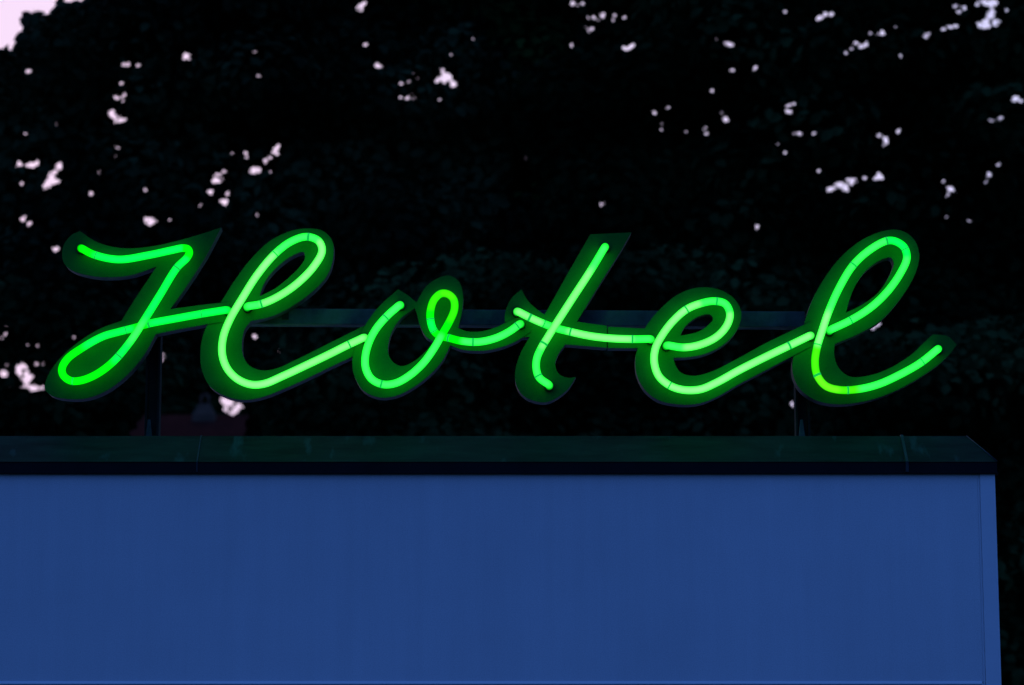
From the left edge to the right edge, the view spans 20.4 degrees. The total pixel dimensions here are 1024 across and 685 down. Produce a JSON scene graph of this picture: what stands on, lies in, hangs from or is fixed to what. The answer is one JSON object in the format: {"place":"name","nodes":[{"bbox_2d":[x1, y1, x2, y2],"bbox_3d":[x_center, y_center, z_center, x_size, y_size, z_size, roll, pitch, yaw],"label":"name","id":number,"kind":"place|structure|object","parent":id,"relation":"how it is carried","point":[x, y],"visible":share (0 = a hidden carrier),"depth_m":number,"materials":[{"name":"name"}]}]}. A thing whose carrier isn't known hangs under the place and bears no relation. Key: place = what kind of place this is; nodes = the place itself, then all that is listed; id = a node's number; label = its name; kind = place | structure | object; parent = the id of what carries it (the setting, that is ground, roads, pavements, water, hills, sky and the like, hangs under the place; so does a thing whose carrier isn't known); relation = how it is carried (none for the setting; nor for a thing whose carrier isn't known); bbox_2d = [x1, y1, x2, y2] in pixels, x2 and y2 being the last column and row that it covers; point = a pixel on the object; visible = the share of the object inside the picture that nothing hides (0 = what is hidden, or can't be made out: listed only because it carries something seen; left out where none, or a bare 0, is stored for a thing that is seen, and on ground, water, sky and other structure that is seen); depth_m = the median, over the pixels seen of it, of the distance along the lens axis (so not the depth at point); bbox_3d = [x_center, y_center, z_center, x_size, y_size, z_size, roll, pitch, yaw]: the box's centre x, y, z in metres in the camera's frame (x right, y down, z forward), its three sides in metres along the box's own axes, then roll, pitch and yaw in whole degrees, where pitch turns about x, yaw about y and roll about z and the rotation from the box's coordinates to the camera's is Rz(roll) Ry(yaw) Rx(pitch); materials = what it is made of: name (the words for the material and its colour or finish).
{"place":"outdoors","nodes":[
{"label":"outdoors","id":0,"kind":"place"},
{"bbox_2d":[129,393,248,435],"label":"tiled house","id":1,"kind":"structure","parent":0,"point":[204,420],"depth_m":58.66,"materials":[{"name":"red tile"}]},
{"bbox_2d":[0,435,1000,684],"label":"building","id":2,"kind":"structure","parent":0,"point":[200,559],"depth_m":6.72,"materials":[{"name":"painted metal"},{"name":"plaster"}]},
{"bbox_2d":[45,228,956,435],"bbox_3d":[-0.025,0.021,6.954,2.214,0.601,0.174,0,-11,0],"label":"neon sign","id":3,"kind":"object","parent":2,"relation":"on","point":[102,362],"visible":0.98,"depth_m":6.92,"materials":[{"name":"glass"}]},
{"bbox_2d":[0,0,1022,414],"label":"sky","id":4,"kind":"structure","parent":0,"point":[11,11],"materials":[{"name":"white"}]},
{"label":"ground","id":5,"kind":"structure","parent":0,"visible":0},
{"bbox_2d":[0,327,277,416],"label":"broadleaf tree","id":6,"kind":"object","parent":5,"relation":"on","point":[185,402],"visible":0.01,"depth_m":80.56,"materials":[{"name":"green plant"}]},
{"bbox_2d":[0,0,574,435],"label":"broadleaf tree","id":7,"kind":"object","parent":5,"relation":"on","point":[412,188],"visible":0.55,"depth_m":25.08,"materials":[{"name":"green plant"}]},
{"bbox_2d":[14,0,615,393],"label":"broadleaf tree","id":8,"kind":"object","parent":5,"relation":"on","point":[54,167],"depth_m":29.95,"materials":[{"name":"green plant"}]},
{"bbox_2d":[93,0,948,430],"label":"broadleaf tree","id":9,"kind":"object","parent":5,"relation":"on","point":[531,30],"visible":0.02,"depth_m":26.36,"materials":[{"name":"green plant"}]},
{"bbox_2d":[509,0,1023,407],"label":"broadleaf tree","id":10,"kind":"object","parent":5,"relation":"on","point":[938,98],"visible":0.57,"depth_m":24.51,"materials":[{"name":"green plant"}]},
{"bbox_2d":[569,0,1020,330],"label":"broadleaf tree","id":11,"kind":"object","parent":5,"relation":"on","point":[741,73],"depth_m":30.39,"materials":[{"name":"green plant"}]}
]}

